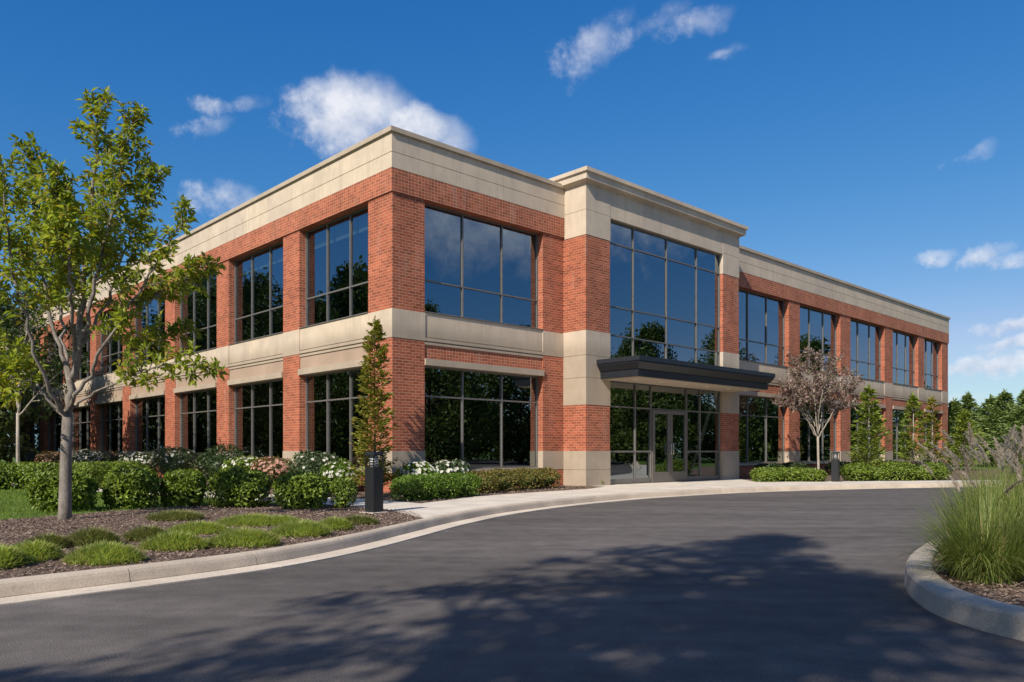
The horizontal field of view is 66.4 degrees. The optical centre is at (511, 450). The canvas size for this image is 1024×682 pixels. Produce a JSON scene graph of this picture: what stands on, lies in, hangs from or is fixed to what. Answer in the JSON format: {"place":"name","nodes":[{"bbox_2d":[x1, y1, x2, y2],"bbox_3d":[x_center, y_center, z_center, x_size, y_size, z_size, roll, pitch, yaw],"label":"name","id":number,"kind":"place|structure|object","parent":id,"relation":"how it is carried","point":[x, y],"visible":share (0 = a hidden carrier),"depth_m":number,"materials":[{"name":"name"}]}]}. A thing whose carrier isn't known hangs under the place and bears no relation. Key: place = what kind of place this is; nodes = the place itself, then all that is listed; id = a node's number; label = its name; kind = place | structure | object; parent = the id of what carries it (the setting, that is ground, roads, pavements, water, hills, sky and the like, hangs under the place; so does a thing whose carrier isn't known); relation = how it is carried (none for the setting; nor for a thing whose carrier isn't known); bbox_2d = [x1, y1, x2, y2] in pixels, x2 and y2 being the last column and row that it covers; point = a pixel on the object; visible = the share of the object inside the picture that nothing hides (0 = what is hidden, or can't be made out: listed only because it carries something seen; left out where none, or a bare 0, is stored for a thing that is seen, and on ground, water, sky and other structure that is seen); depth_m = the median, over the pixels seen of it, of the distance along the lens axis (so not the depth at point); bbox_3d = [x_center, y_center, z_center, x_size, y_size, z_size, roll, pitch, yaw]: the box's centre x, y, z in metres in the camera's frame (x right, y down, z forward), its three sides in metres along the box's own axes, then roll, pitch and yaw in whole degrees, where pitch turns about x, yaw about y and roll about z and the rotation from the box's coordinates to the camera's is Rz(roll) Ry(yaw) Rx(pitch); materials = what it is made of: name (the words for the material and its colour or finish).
{"place":"outdoors","nodes":[
{"label":"outdoors","id":0,"kind":"place"},
{"bbox_2d":[11,479,995,517],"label":"sidewalk","id":1,"kind":"structure","parent":0,"point":[428,509],"depth_m":17.25,"materials":[{"name":"concrete"}]},
{"bbox_2d":[0,456,1011,519],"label":"lawn","id":2,"kind":"structure","parent":0,"point":[98,510],"depth_m":13.36,"materials":[{"name":"plant"}]},
{"bbox_2d":[0,461,29,489],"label":"hedge block","id":3,"kind":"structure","parent":2,"relation":"on","point":[8,473],"depth_m":18.89,"materials":[{"name":"green plant"}]},
{"bbox_2d":[0,277,57,462],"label":"tree","id":4,"kind":"object","parent":2,"relation":"on","point":[6,423],"visible":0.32,"depth_m":25.02,"materials":[{"name":"green plant"}]},
{"bbox_2d":[2,461,72,489],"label":"hedge block","id":5,"kind":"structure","parent":2,"relation":"on","point":[36,468],"depth_m":18.89,"materials":[{"name":"green plant"}]},
{"bbox_2d":[0,242,92,483],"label":"tree","id":6,"kind":"object","parent":2,"relation":"on","point":[56,365],"visible":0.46,"depth_m":20.53,"materials":[{"name":"green plant"}]},
{"bbox_2d":[25,469,101,511],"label":"hedge block","id":7,"kind":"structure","parent":2,"relation":"on","point":[42,489],"depth_m":12.11,"materials":[{"name":"green plant"}]},
{"bbox_2d":[50,460,114,487],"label":"hedge block","id":8,"kind":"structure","parent":2,"relation":"on","point":[87,468],"depth_m":19.61,"materials":[{"name":"green plant"}]},
{"bbox_2d":[99,465,161,508],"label":"hedge block","id":9,"kind":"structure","parent":2,"relation":"on","point":[129,487],"depth_m":12.77,"materials":[{"name":"green plant"}]},
{"bbox_2d":[0,487,277,518],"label":"grass","id":10,"kind":"structure","parent":2,"relation":"on","point":[7,492],"depth_m":13.42,"materials":[{"name":"green plant"}]},
{"bbox_2d":[0,504,421,578],"bbox_3d":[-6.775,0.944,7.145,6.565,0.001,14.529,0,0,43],"label":"mulch bed","id":11,"kind":"object","parent":2,"relation":"on","point":[47,570],"visible":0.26,"depth_m":9.63,"materials":[{"name":"brown wood"}]},
{"bbox_2d":[0,542,35,569],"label":"lilyturf","id":12,"kind":"object","parent":11,"relation":"on","point":[10,555],"visible":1,"depth_m":6.32,"materials":[{"name":"green plant"}]},
{"bbox_2d":[8,538,65,563],"bbox_3d":[-4.157,0.853,6.759,0.571,0.195,0.651,0,0,0],"label":"lilyturf","id":13,"kind":"object","parent":11,"relation":"on","point":[39,549],"visible":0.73,"depth_m":6.69,"materials":[{"name":"green plant"}]},
{"bbox_2d":[21,531,74,548],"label":"lilyturf","id":14,"kind":"object","parent":11,"relation":"on","point":[57,540],"visible":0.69,"depth_m":7.54,"materials":[{"name":"green plant"}]},
{"bbox_2d":[63,525,123,547],"bbox_3d":[-4.207,0.843,7.824,0.659,0.214,0.568,0,0,0],"label":"lilyturf","id":15,"kind":"object","parent":11,"relation":"on","point":[88,535],"visible":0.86,"depth_m":7.73,"materials":[{"name":"green plant"}]},
{"bbox_2d":[57,539,149,566],"bbox_3d":[-3.452,0.848,6.643,0.766,0.205,0.581,0,0,0],"label":"lilyturf","id":16,"kind":"object","parent":11,"relation":"on","point":[112,553],"visible":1,"depth_m":6.53,"materials":[{"name":"green plant"}]},
{"bbox_2d":[0,86,228,519],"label":"tree","id":17,"kind":"object","parent":11,"relation":"on","point":[58,231],"visible":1,"depth_m":10.52,"materials":[{"name":"green plant"}]},
{"bbox_2d":[121,524,171,541],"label":"lilyturf","id":18,"kind":"object","parent":11,"relation":"on","point":[141,532],"visible":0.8,"depth_m":8.17,"materials":[{"name":"green plant"}]},
{"bbox_2d":[136,530,212,551],"bbox_3d":[-3.250,0.849,7.524,0.777,0.202,0.555,0,0,0],"label":"lilyturf","id":19,"kind":"object","parent":11,"relation":"on","point":[179,540],"visible":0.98,"depth_m":7.40,"materials":[{"name":"green plant"}]},
{"bbox_2d":[143,508,205,521],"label":"lilyturf","id":20,"kind":"object","parent":11,"relation":"on","point":[174,515],"visible":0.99,"depth_m":10.56,"materials":[{"name":"green plant"}]},
{"bbox_2d":[159,468,207,506],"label":"hedge block","id":21,"kind":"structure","parent":11,"relation":"on","point":[179,487],"depth_m":13.20,"materials":[{"name":"green plant"}]},
{"bbox_2d":[166,520,231,534],"bbox_3d":[-3.593,0.868,8.982,0.822,0.164,0.584,0,0,0],"label":"lilyturf","id":22,"kind":"object","parent":11,"relation":"on","point":[196,527],"visible":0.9,"depth_m":8.86,"materials":[{"name":"green plant"}]},
{"bbox_2d":[204,465,272,507],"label":"hedge block","id":23,"kind":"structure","parent":11,"relation":"on","point":[246,487],"depth_m":12.95,"materials":[{"name":"green plant"}]},
{"bbox_2d":[206,525,283,548],"bbox_3d":[-2.664,0.845,7.802,0.847,0.209,0.624,0,0,0],"label":"lilyturf","id":24,"kind":"object","parent":11,"relation":"on","point":[240,537],"visible":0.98,"depth_m":7.67,"materials":[{"name":"green plant"}]},
{"bbox_2d":[213,512,284,526],"bbox_3d":[-3.320,0.863,9.963,1.023,0.175,0.699,0,0,0],"label":"lilyturf","id":25,"kind":"object","parent":11,"relation":"on","point":[256,520],"visible":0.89,"depth_m":9.80,"materials":[{"name":"green plant"}]},
{"bbox_2d":[271,470,330,508],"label":"hedge block","id":26,"kind":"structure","parent":11,"relation":"on","point":[299,490],"depth_m":12.58,"materials":[{"name":"green plant"}]},
{"bbox_2d":[267,518,336,537],"bbox_3d":[-2.345,0.844,8.694,0.811,0.212,0.624,0,0,0],"label":"lilyturf","id":27,"kind":"object","parent":11,"relation":"on","point":[303,528],"visible":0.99,"depth_m":8.56,"materials":[{"name":"green plant"}]},
{"bbox_2d":[316,515,353,530],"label":"lilyturf","id":28,"kind":"object","parent":11,"relation":"on","point":[336,523],"visible":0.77,"depth_m":9.30,"materials":[{"name":"green plant"}]},
{"bbox_2d":[328,473,358,507],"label":"bush","id":29,"kind":"object","parent":11,"relation":"on","point":[344,492],"visible":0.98,"depth_m":12.84,"materials":[{"name":"green plant"}]},
{"bbox_2d":[359,452,387,513],"bbox_3d":[-2.109,0.497,11.953,0.320,0.965,0.320,0,0,38],"label":"bollard light","id":30,"kind":"object","parent":11,"relation":"on","point":[373,487],"visible":0.98,"depth_m":11.89,"materials":[{"name":"metal"}]},
{"bbox_2d":[159,477,598,502],"bbox_3d":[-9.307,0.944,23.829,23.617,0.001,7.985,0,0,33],"label":"mulch bed","id":31,"kind":"object","parent":2,"relation":"on","point":[384,496],"visible":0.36,"depth_m":17.32,"materials":[{"name":"brown wood"}]},
{"bbox_2d":[72,449,108,462],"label":"flowering shrub","id":32,"kind":"object","parent":31,"relation":"on","point":[82,455],"visible":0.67,"depth_m":30.70,"materials":[{"name":"white plant"}]},
{"bbox_2d":[118,451,160,473],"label":"flowering shrub","id":33,"kind":"object","parent":31,"relation":"on","point":[139,456],"visible":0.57,"depth_m":26.45,"materials":[{"name":"white plant"}]},
{"bbox_2d":[149,446,201,478],"bbox_3d":[-10.445,0.407,24.289,1.659,1.173,1.331,0,0,0],"label":"flowering shrub","id":34,"kind":"object","parent":31,"relation":"on","point":[174,460],"visible":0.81,"depth_m":24.01,"materials":[{"name":"green plant"}]},
{"bbox_2d":[189,443,244,482],"bbox_3d":[-8.103,0.377,21.855,1.610,1.223,1.332,0,0,0],"label":"shrub","id":35,"kind":"object","parent":31,"relation":"on","point":[213,463],"visible":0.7,"depth_m":21.52,"materials":[{"name":"green plant"}]},
{"bbox_2d":[219,454,267,477],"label":"flowering shrub","id":36,"kind":"object","parent":31,"relation":"on","point":[242,461],"visible":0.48,"depth_m":20.45,"materials":[{"name":"white plant"}]},
{"bbox_2d":[250,456,291,488],"bbox_3d":[-5.959,0.548,19.553,1.292,0.889,1.075,0,0,0],"label":"flowering shrub","id":37,"kind":"object","parent":31,"relation":"on","point":[276,468],"visible":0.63,"depth_m":19.23,"materials":[{"name":"pink plant"}]},
{"bbox_2d":[286,449,341,475],"bbox_3d":[-4.540,0.480,18.055,1.444,1.044,1.088,0,0,0],"label":"flowering shrub","id":38,"kind":"object","parent":31,"relation":"on","point":[316,462],"visible":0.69,"depth_m":17.79,"materials":[{"name":"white plant"}]},
{"bbox_2d":[317,457,364,491],"bbox_3d":[-3.929,0.560,17.779,0.908,0.860,0.840,0,0,18],"label":"flowering shrub","id":39,"kind":"object","parent":31,"relation":"on","point":[337,471],"visible":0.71,"depth_m":17.58,"materials":[{"name":"white plant"}]},
{"bbox_2d":[346,316,399,485],"bbox_3d":[-2.889,-0.896,16.371,1.164,3.893,1.132,0,0,0],"label":"tree","id":40,"kind":"object","parent":31,"relation":"on","point":[372,411],"visible":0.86,"depth_m":16.24,"materials":[{"name":"green plant"}]},
{"bbox_2d":[389,473,439,500],"bbox_3d":[-1.866,0.703,14.937,0.947,0.573,0.844,0,0,-34],"label":"boxwood","id":41,"kind":"object","parent":31,"relation":"on","point":[416,489],"visible":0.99,"depth_m":14.74,"materials":[{"name":"green plant"}]},
{"bbox_2d":[393,461,439,492],"bbox_3d":[-2.065,0.597,17.133,1.134,0.812,0.933,0,0,0],"label":"flowering shrub","id":42,"kind":"object","parent":31,"relation":"on","point":[411,467],"visible":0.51,"depth_m":16.88,"materials":[{"name":"white plant"}]},
{"bbox_2d":[414,472,462,498],"bbox_3d":[-1.505,0.701,15.561,1.024,0.564,0.807,0,0,-34],"label":"boxwood","id":43,"kind":"object","parent":31,"relation":"on","point":[447,487],"visible":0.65,"depth_m":15.43,"materials":[{"name":"green plant"}]},
{"bbox_2d":[429,458,474,473],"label":"flowering shrub","id":44,"kind":"object","parent":31,"relation":"on","point":[449,466],"visible":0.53,"depth_m":17.44,"materials":[{"name":"white plant"}]},
{"bbox_2d":[440,472,481,496],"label":"boxwood","id":45,"kind":"object","parent":31,"relation":"on","point":[468,487],"visible":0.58,"depth_m":16.07,"materials":[{"name":"green plant"}]},
{"bbox_2d":[462,469,502,493],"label":"shrub","id":46,"kind":"object","parent":31,"relation":"on","point":[487,483],"visible":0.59,"depth_m":17.28,"materials":[{"name":"green plant"}]},
{"bbox_2d":[481,468,526,490],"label":"shrub","id":47,"kind":"object","parent":31,"relation":"on","point":[508,480],"visible":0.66,"depth_m":18.13,"materials":[{"name":"green plant"}]},
{"bbox_2d":[506,467,545,488],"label":"shrub","id":48,"kind":"object","parent":31,"relation":"on","point":[533,480],"visible":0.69,"depth_m":19.09,"materials":[{"name":"green plant"}]},
{"bbox_2d":[529,467,561,487],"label":"shrub","id":49,"kind":"object","parent":31,"relation":"on","point":[552,477],"visible":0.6,"depth_m":19.77,"materials":[{"name":"green plant"}]},
{"bbox_2d":[20,125,950,492],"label":"office building","id":50,"kind":"structure","parent":2,"relation":"on","point":[586,325],"depth_m":21.59,"materials":[{"name":"brick"}]},
{"bbox_2d":[28,413,39,458],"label":"window","id":51,"kind":"structure","parent":50,"relation":"in","point":[34,433],"depth_m":42.51,"materials":[{"name":"glass"}]},
{"bbox_2d":[48,411,61,452],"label":"window","id":52,"kind":"structure","parent":50,"relation":"in","point":[55,421],"depth_m":39.31,"materials":[{"name":"glass"}]},
{"bbox_2d":[72,406,89,456],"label":"window","id":53,"kind":"structure","parent":50,"relation":"in","point":[81,416],"depth_m":36.02,"materials":[{"name":"glass"}]},
{"bbox_2d":[101,402,122,458],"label":"window","id":54,"kind":"structure","parent":50,"relation":"in","point":[111,413],"depth_m":32.72,"materials":[{"name":"glass"}]},
{"bbox_2d":[101,310,122,373],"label":"window","id":55,"kind":"structure","parent":50,"relation":"in","point":[112,351],"depth_m":32.90,"materials":[{"name":"glass"}]},
{"bbox_2d":[135,396,164,458],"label":"window","id":56,"kind":"structure","parent":50,"relation":"in","point":[149,412],"depth_m":29.44,"materials":[{"name":"glass"}]},
{"bbox_2d":[135,290,164,363],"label":"window","id":57,"kind":"structure","parent":50,"relation":"in","point":[153,309],"depth_m":29.45,"materials":[{"name":"glass"}]},
{"bbox_2d":[180,388,216,462],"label":"window","id":58,"kind":"structure","parent":50,"relation":"in","point":[198,409],"depth_m":26.11,"materials":[{"name":"glass"}]},
{"bbox_2d":[180,274,216,354],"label":"window","id":59,"kind":"structure","parent":50,"relation":"in","point":[203,310],"depth_m":25.81,"materials":[{"name":"glass"}]},
{"bbox_2d":[234,379,282,465],"bbox_3d":[-7.284,-0.779,22.734,0.077,2.444,3.502,0,0,-43],"label":"window","id":60,"kind":"structure","parent":50,"relation":"in","point":[258,407],"depth_m":22.84,"materials":[{"name":"glass"}]},
{"bbox_2d":[234,241,282,342],"bbox_3d":[-7.284,-4.543,22.735,0.077,2.588,3.502,0,0,-43],"label":"window","id":61,"kind":"structure","parent":50,"relation":"in","point":[258,276],"depth_m":22.84,"materials":[{"name":"glass"}]},
{"bbox_2d":[306,368,367,468],"bbox_3d":[-4.330,-0.779,19.613,0.077,2.444,3.285,0,0,-43],"label":"window","id":62,"kind":"structure","parent":50,"relation":"in","point":[331,397],"depth_m":19.79,"materials":[{"name":"glass"}]},
{"bbox_2d":[306,206,367,325],"bbox_3d":[-4.330,-4.543,19.612,0.077,2.588,3.285,0,0,-43],"label":"window","id":63,"kind":"structure","parent":50,"relation":"in","point":[336,249],"depth_m":19.68,"materials":[{"name":"glass"}]},
{"bbox_2d":[425,366,537,468],"bbox_3d":[-0.753,-0.779,19.691,3.937,2.444,0.077,0,0,-43],"label":"window","id":64,"kind":"structure","parent":50,"relation":"in","point":[481,419],"depth_m":19.68,"materials":[{"name":"glass"}]},
{"bbox_2d":[425,203,537,327],"bbox_3d":[-0.753,-4.543,19.691,3.937,2.588,0.077,0,0,-43],"label":"window","id":65,"kind":"structure","parent":50,"relation":"in","point":[476,268],"depth_m":19.63,"materials":[{"name":"glass"}]},
{"bbox_2d":[653,410,671,481],"bbox_3d":[4.468,-0.143,23.266,0.871,2.131,0.155,0,0,-43],"label":"door","id":66,"kind":"structure","parent":50,"relation":"in","point":[661,418],"depth_m":23.32,"materials":[{"name":"glass"}]},
{"bbox_2d":[610,220,719,365],"bbox_3d":[4.687,-4.457,23.612,5.756,3.901,0.077,0,0,-43],"label":"window","id":67,"kind":"structure","parent":50,"relation":"in","point":[665,292],"depth_m":23.45,"materials":[{"name":"glass"}]},
{"bbox_2d":[670,411,686,480],"bbox_3d":[5.111,-0.143,23.874,0.871,2.131,0.155,0,0,-43],"label":"door","id":68,"kind":"structure","parent":50,"relation":"in","point":[678,419],"depth_m":23.92,"materials":[{"name":"glass"}]},
{"bbox_2d":[739,395,784,462],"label":"window","id":69,"kind":"structure","parent":50,"relation":"in","point":[761,422],"depth_m":29.18,"materials":[{"name":"glass"}]},
{"bbox_2d":[739,288,784,365],"bbox_3d":[9.072,-4.543,28.980,4.100,2.588,0.077,0,0,-43],"label":"window","id":70,"kind":"structure","parent":50,"relation":"in","point":[761,317],"depth_m":29.22,"materials":[{"name":"glass"}]},
{"bbox_2d":[800,403,835,461],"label":"window","id":71,"kind":"structure","parent":50,"relation":"in","point":[827,440],"depth_m":32.31,"materials":[{"name":"glass"}]},
{"bbox_2d":[800,305,835,373],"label":"window","id":72,"kind":"structure","parent":50,"relation":"in","point":[817,327],"depth_m":32.36,"materials":[{"name":"glass"}]},
{"bbox_2d":[850,406,880,460],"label":"window","id":73,"kind":"structure","parent":50,"relation":"in","point":[853,413],"depth_m":35.13,"materials":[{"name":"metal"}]},
{"bbox_2d":[850,318,880,380],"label":"window","id":74,"kind":"structure","parent":50,"relation":"in","point":[865,338],"depth_m":35.65,"materials":[{"name":"glass"}]},
{"bbox_2d":[893,410,912,459],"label":"window","id":75,"kind":"structure","parent":50,"relation":"in","point":[897,414],"depth_m":38.31,"materials":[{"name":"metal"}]},
{"bbox_2d":[893,330,913,385],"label":"window","id":76,"kind":"structure","parent":50,"relation":"in","point":[903,343],"depth_m":38.76,"materials":[{"name":"glass"}]},
{"bbox_2d":[924,339,937,388],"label":"window","id":77,"kind":"structure","parent":50,"relation":"in","point":[930,347],"depth_m":41.34,"materials":[{"name":"glass"}]},
{"bbox_2d":[739,468,1022,481],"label":"mulch bed","id":78,"kind":"object","parent":2,"relation":"on","point":[954,474],"visible":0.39,"depth_m":28.84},
{"bbox_2d":[749,466,785,481],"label":"shrub","id":79,"kind":"object","parent":78,"relation":"on","point":[763,474],"visible":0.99,"depth_m":23.73,"materials":[{"name":"green plant"}]},
{"bbox_2d":[796,467,828,481],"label":"shrub","id":80,"kind":"object","parent":78,"relation":"on","point":[814,474],"visible":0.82,"depth_m":23.86,"materials":[{"name":"green plant"}]},
{"bbox_2d":[771,345,864,468],"bbox_3d":[11.168,-1.382,28.257,3.711,4.865,3.047,0,0,0],"label":"tree","id":81,"kind":"object","parent":78,"relation":"on","point":[819,393],"visible":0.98,"depth_m":27.99,"materials":[{"name":"pink plant"}]},
{"bbox_2d":[840,462,873,480],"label":"shrub","id":82,"kind":"object","parent":78,"relation":"on","point":[856,471],"visible":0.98,"depth_m":24.44,"materials":[{"name":"green plant"}]},
{"bbox_2d":[844,383,891,466],"bbox_3d":[12.723,-0.681,27.890,1.668,3.462,1.520,0,0,-43],"label":"conifer","id":83,"kind":"object","parent":78,"relation":"on","point":[865,400],"visible":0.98,"depth_m":27.77,"materials":[{"name":"green plant"}]},
{"bbox_2d":[879,461,916,480],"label":"shrub","id":84,"kind":"object","parent":78,"relation":"on","point":[903,471],"visible":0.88,"depth_m":24.58,"materials":[{"name":"green plant"}]},
{"bbox_2d":[893,392,935,464],"bbox_3d":[15.072,-0.600,29.439,1.487,3.301,1.406,0,0,0],"label":"conifer","id":85,"kind":"object","parent":78,"relation":"on","point":[915,405],"visible":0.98,"depth_m":29.35,"materials":[{"name":"green plant"}]},
{"bbox_2d":[917,395,946,461],"bbox_3d":[17.776,-0.656,32.910,1.163,3.412,1.010,0,0,0],"label":"conifer","id":86,"kind":"object","parent":78,"relation":"on","point":[937,436],"visible":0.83,"depth_m":32.86,"materials":[{"name":"green plant"}]},
{"bbox_2d":[920,462,952,479],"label":"shrub","id":87,"kind":"object","parent":78,"relation":"on","point":[939,474],"visible":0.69,"depth_m":25.18,"materials":[{"name":"green plant"}]},
{"bbox_2d":[938,408,989,469],"bbox_3d":[21.969,-0.537,38.029,2.386,3.173,2.214,0,0,-37],"label":"conifer","id":88,"kind":"object","parent":78,"relation":"on","point":[965,415],"visible":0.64,"depth_m":37.93,"materials":[{"name":"green plant"}]},
{"bbox_2d":[948,397,992,466],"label":"conifer","id":89,"kind":"object","parent":2,"relation":"on","point":[953,405],"visible":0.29,"depth_m":46.75,"materials":[{"name":"green plant"}]},
{"bbox_2d":[955,391,992,462],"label":"conifer","id":90,"kind":"object","parent":2,"relation":"on","point":[969,403],"visible":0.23,"depth_m":51.74,"materials":[{"name":"green plant"}]},
{"bbox_2d":[950,393,1006,465],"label":"conifer","id":91,"kind":"object","parent":2,"relation":"on","point":[991,400],"visible":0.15,"depth_m":49.92,"materials":[{"name":"green plant"}]},
{"bbox_2d":[950,388,1023,466],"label":"conifer","id":92,"kind":"object","parent":2,"relation":"on","point":[1001,399],"visible":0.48,"depth_m":45.87,"materials":[{"name":"green plant"}]},
{"bbox_2d":[965,390,1023,465],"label":"conifer","id":93,"kind":"object","parent":2,"relation":"on","point":[1019,415],"visible":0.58,"depth_m":44.09,"materials":[{"name":"green plant"}]},
{"bbox_2d":[0,487,1023,681],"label":"road","id":94,"kind":"structure","parent":0,"point":[787,586],"depth_m":5.11,"materials":[{"name":"grey asphalt"}]},
{"bbox_2d":[0,486,988,605],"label":"gutter","id":95,"kind":"object","parent":94,"relation":"on","point":[200,576],"visible":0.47,"depth_m":7.26,"materials":[{"name":"concrete"}]},
{"bbox_2d":[904,530,1023,640],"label":"kerb","id":96,"kind":"structure","parent":94,"relation":"on","point":[938,595],"depth_m":4.83,"materials":[{"name":"concrete"}]},
{"bbox_2d":[0,0,1023,446],"label":"sky","id":97,"kind":"structure","parent":0,"point":[874,145],"materials":[{"name":"blue"}]},
{"bbox_2d":[932,553,1023,606],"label":"mulch bed","id":98,"kind":"object","parent":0,"point":[965,583],"visible":0.06,"depth_m":5.29,"materials":[{"name":"brown wood"}]},
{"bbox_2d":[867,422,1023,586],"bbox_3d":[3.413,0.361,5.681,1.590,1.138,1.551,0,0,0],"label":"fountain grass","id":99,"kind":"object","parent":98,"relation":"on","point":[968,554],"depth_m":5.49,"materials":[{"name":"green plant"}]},
{"bbox_2d":[918,424,1023,527],"bbox_3d":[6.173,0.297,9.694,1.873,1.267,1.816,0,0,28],"label":"fountain grass","id":100,"kind":"object","parent":98,"relation":"on","point":[998,453],"depth_m":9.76,"materials":[{"name":"plant"}]},
{"bbox_2d":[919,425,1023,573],"bbox_3d":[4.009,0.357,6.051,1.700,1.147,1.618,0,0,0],"label":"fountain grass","id":101,"kind":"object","parent":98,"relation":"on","point":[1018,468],"depth_m":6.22,"materials":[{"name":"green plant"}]},
{"bbox_2d":[975,429,1023,483],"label":"fountain grass","id":102,"kind":"object","parent":98,"relation":"on","point":[1014,446],"depth_m":10.75,"materials":[{"name":"grey plant"}]},
{"label":"ground","id":103,"kind":"structure","parent":0,"visible":0},
{"bbox_2d":[0,482,1022,597],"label":"kerb","id":104,"kind":"structure","parent":103,"relation":"on","point":[25,585],"depth_m":7.61,"materials":[{"name":"concrete"}]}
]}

